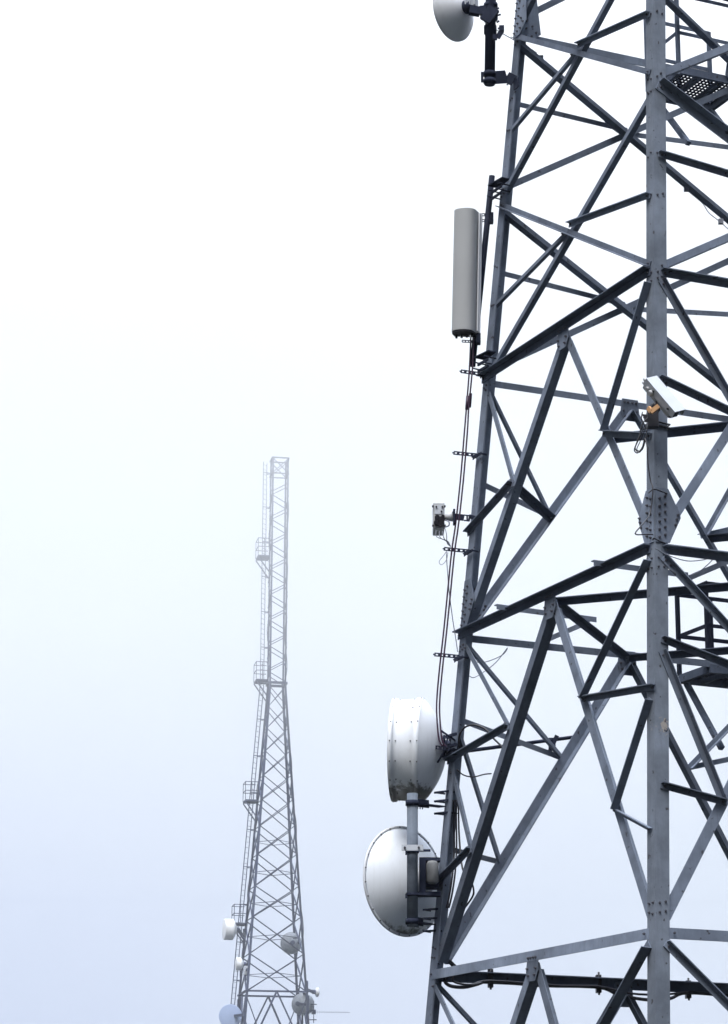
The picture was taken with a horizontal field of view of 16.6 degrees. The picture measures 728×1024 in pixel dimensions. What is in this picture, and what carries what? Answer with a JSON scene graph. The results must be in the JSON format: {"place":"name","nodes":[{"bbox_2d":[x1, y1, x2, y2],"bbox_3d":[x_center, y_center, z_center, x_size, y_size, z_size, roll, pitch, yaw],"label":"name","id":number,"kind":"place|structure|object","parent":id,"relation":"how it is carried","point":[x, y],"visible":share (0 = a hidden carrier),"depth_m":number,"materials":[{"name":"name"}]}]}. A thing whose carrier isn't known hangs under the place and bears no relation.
{"place":"outdoors","nodes":[
{"label":"outdoors","id":0,"kind":"place"},
{"bbox_2d":[0,0,727,1023],"label":"sky","id":1,"kind":"structure","parent":0,"point":[227,226],"materials":[{"name":"white"}]},
{"bbox_3d":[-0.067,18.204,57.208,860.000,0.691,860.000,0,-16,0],"label":"ground","id":2,"kind":"structure","parent":0,"visible":0},
{"bbox_2d":[231,457,309,1023],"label":"lattice tower","id":3,"kind":"structure","parent":2,"relation":"on","point":[268,682],"depth_m":141.39,"materials":[{"name":"grey metal"}]},
{"bbox_2d":[219,1004,244,1023],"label":"round dish","id":4,"kind":"object","parent":3,"relation":"attached to","point":[230,1014],"visible":1,"depth_m":137.05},
{"bbox_2d":[222,919,244,946],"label":"drum dish","id":5,"kind":"object","parent":3,"relation":"attached to","point":[230,929],"visible":1,"depth_m":139.03,"materials":[{"name":"white plastic"}]},
{"bbox_2d":[235,957,246,977],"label":"drum dish","id":6,"kind":"object","parent":3,"relation":"attached to","point":[240,964],"visible":1,"depth_m":138.03,"materials":[{"name":"white plastic"}]},
{"bbox_2d":[244,966,248,980],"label":"radio box","id":7,"kind":"object","parent":3,"relation":"attached to","point":[246,968],"visible":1,"depth_m":137.56,"materials":[{"name":"white plastic"}]},
{"bbox_2d":[241,500,271,957],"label":"feeder cable","id":8,"kind":"object","parent":3,"relation":"attached to","point":[262,757],"visible":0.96,"depth_m":142.60,"materials":[{"name":"black plastic"}]},
{"bbox_2d":[280,932,301,956],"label":"round dish","id":9,"kind":"object","parent":3,"relation":"attached to","point":[287,948],"visible":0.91,"depth_m":139.69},
{"bbox_2d":[285,469,308,1021],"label":"feeder cable","id":10,"kind":"object","parent":3,"relation":"attached to","point":[289,738],"visible":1,"depth_m":141.41,"materials":[{"name":"black plastic"}]},
{"bbox_2d":[292,993,313,1014],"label":"drum dish","id":11,"kind":"object","parent":3,"relation":"attached to","point":[298,1000],"visible":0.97,"depth_m":138.02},
{"bbox_2d":[306,981,319,996],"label":"dish","id":12,"kind":"object","parent":3,"relation":"attached to","point":[316,991],"visible":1,"depth_m":137.93,"materials":[{"name":"white metal"}]},
{"bbox_2d":[309,1001,349,1022],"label":"yagi antenna","id":13,"kind":"object","parent":3,"relation":"attached to","point":[313,1011],"visible":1,"depth_m":137.79,"materials":[{"name":"grey metal"}]},
{"bbox_2d":[425,0,727,1023],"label":"lattice tower","id":14,"kind":"structure","parent":2,"relation":"on","point":[659,898],"depth_m":27.57,"materials":[{"name":"grey paint"}]},
{"bbox_2d":[405,790,457,932],"bbox_3d":[0.682,3.893,28.018,0.358,1.595,0.814,-11,-19,35],"label":"antenna pole","id":15,"kind":"object","parent":14,"relation":"attached to","point":[413,802],"visible":0.98,"depth_m":27.73,"materials":[{"name":"metal"}]},
{"bbox_2d":[363,826,440,936],"bbox_3d":[0.714,4.128,28.195,1.383,1.264,0.927,14,-21,-41],"label":"round dish","id":16,"kind":"object","parent":15,"relation":"attached to","point":[385,876],"visible":0.77,"depth_m":28.18,"materials":[{"name":"paint"}]},
{"bbox_2d":[446,800,454,907],"bbox_3d":[0.982,3.851,28.119,0.131,1.228,0.056,9,-18,-27],"label":"dish cable","id":17,"kind":"object","parent":14,"relation":"hanging from","point":[453,853],"visible":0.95,"depth_m":28.15,"materials":[{"name":"black plastic"}]},
{"bbox_2d":[446,552,457,651],"bbox_3d":[1.016,1.034,28.776,0.136,1.183,0.029,3,-16,-9],"label":"thin wire","id":18,"kind":"object","parent":14,"relation":"attached to","point":[450,606],"visible":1,"depth_m":28.74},
{"bbox_2d":[448,800,456,907],"bbox_3d":[1.009,3.850,28.119,0.130,1.228,0.057,9,-18,-28],"label":"dish cable","id":19,"kind":"object","parent":14,"relation":"attached to","point":[455,855],"visible":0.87,"depth_m":28.13,"materials":[{"name":"black plastic"}]},
{"bbox_2d":[432,503,474,564],"bbox_3d":[1.050,0.284,29.096,0.518,0.764,0.486,0,-16,0],"label":"box camera","id":20,"kind":"object","parent":14,"relation":"attached to","point":[440,517],"visible":1,"depth_m":29.03,"materials":[{"name":"grey plastic"}]},
{"bbox_2d":[436,337,471,747],"bbox_3d":[1.048,0.306,28.979,0.445,4.944,0.021,0,-16,0],"label":"feeder cable","id":21,"kind":"object","parent":14,"relation":"attached to","point":[452,549],"visible":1,"depth_m":28.93,"materials":[{"name":"black rubber"}]},
{"bbox_2d":[439,337,474,745],"bbox_3d":[1.081,0.309,28.973,0.446,4.940,0.050,0,-16,0],"label":"feeder cable","id":22,"kind":"object","parent":14,"relation":"attached to","point":[468,402],"visible":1,"depth_m":28.99,"materials":[{"name":"black rubber"}]},
{"bbox_2d":[458,805,474,906],"bbox_3d":[1.126,3.853,28.018,0.092,1.288,0.324,10,-19,-32],"label":"dish cable","id":23,"kind":"object","parent":14,"relation":"attached to","point":[471,898],"visible":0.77,"depth_m":28.14,"materials":[{"name":"black plastic"}]},
{"bbox_2d":[457,769,491,776],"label":"jumper cable","id":24,"kind":"object","parent":14,"relation":"attached to","point":[473,776],"visible":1,"depth_m":28.13,"materials":[{"name":"black plastic"}]},
{"bbox_2d":[387,697,572,802],"bbox_3d":[1.420,2.751,28.706,2.324,1.236,1.284,0,-16,0],"label":"drum dish","id":25,"kind":"object","parent":14,"relation":"attached to","point":[415,761],"visible":0.94,"depth_m":28.25,"materials":[{"name":"paint"}]},
{"bbox_2d":[458,724,501,747],"bbox_3d":[1.353,2.643,28.076,0.770,0.553,0.079,-12,-20,37],"label":"jumper cable","id":26,"kind":"object","parent":14,"relation":"attached to","point":[486,730],"visible":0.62,"depth_m":28.19,"materials":[{"name":"black plastic"}]},
{"bbox_2d":[469,648,507,677],"bbox_3d":[1.438,1.751,28.959,0.572,0.427,0.057,11,-19,-33],"label":"thin wire","id":27,"kind":"object","parent":14,"relation":"attached to","point":[491,660],"visible":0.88,"depth_m":29.00,"materials":[{"name":"grey metal"}]},
{"bbox_2d":[470,175,509,372],"bbox_3d":[1.459,-2.861,29.760,0.349,2.554,0.655,7,-17,-23],"label":"antenna pole","id":28,"kind":"object","parent":14,"relation":"attached to","point":[497,184],"visible":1,"depth_m":29.91,"materials":[{"name":"paint"}]},
{"bbox_2d":[452,208,493,344],"bbox_3d":[1.300,-2.827,29.760,0.516,1.672,0.371,0,-16,0],"label":"panel antenna","id":29,"kind":"object","parent":28,"relation":"attached to","point":[466,292],"visible":1,"depth_m":29.67,"materials":[{"name":"grey plastic"}]},
{"bbox_2d":[481,0,518,89],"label":"antenna pole","id":30,"kind":"object","parent":14,"relation":"attached to","point":[491,76],"visible":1,"depth_m":30.17,"materials":[{"name":"paint"}]},
{"bbox_2d":[433,0,503,41],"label":"dish","id":31,"kind":"object","parent":30,"relation":"attached to","point":[454,19],"visible":1,"depth_m":30.33,"materials":[{"name":"paint"}]},
{"bbox_2d":[449,959,688,995],"bbox_3d":[2.374,5.317,28.422,3.140,0.303,0.079,8,-17,-25],"label":"beam cable","id":32,"kind":"object","parent":14,"relation":"attached to","point":[556,985],"visible":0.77,"depth_m":28.35,"materials":[{"name":"black plastic"}]},
{"bbox_2d":[443,959,727,1000],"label":"beam cable","id":33,"kind":"object","parent":14,"relation":"attached to","point":[688,996],"visible":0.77,"depth_m":28.49,"materials":[{"name":"black plastic"}]},
{"bbox_2d":[484,21,727,228],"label":"thin wire","id":34,"kind":"object","parent":14,"relation":"attached to","point":[720,220],"visible":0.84,"depth_m":31.18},
{"bbox_2d":[648,488,666,493],"bbox_3d":[2.967,-0.211,25.084,0.196,0.042,0.232,0,-16,0],"label":"cable tie","id":35,"kind":"object","parent":14,"relation":"attached to","point":[657,490],"visible":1,"depth_m":25.07,"materials":[{"name":"black plastic"}]},
{"bbox_2d":[642,376,685,430],"bbox_3d":[3.023,-1.101,25.336,0.425,0.557,0.567,0,-16,0],"label":"security camera","id":36,"kind":"object","parent":14,"relation":"attached to","point":[663,397],"visible":0.98,"depth_m":25.17,"materials":[{"name":"white plastic"}]},
{"bbox_2d":[634,412,652,534],"bbox_3d":[2.776,-0.389,24.800,0.187,1.361,0.375,-2,-16,9],"label":"camera cable","id":37,"kind":"object","parent":36,"relation":"attached to","point":[644,441],"visible":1,"depth_m":25.00,"materials":[{"name":"black plastic"}]},
{"bbox_2d":[654,548,711,575],"bbox_3d":[3.202,0.507,24.955,0.830,0.246,0.123,12,-19,-35],"label":"thin wire","id":38,"kind":"object","parent":14,"relation":"attached to","point":[682,560],"visible":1,"depth_m":24.90,"materials":[{"name":"grey metal"}]}
]}

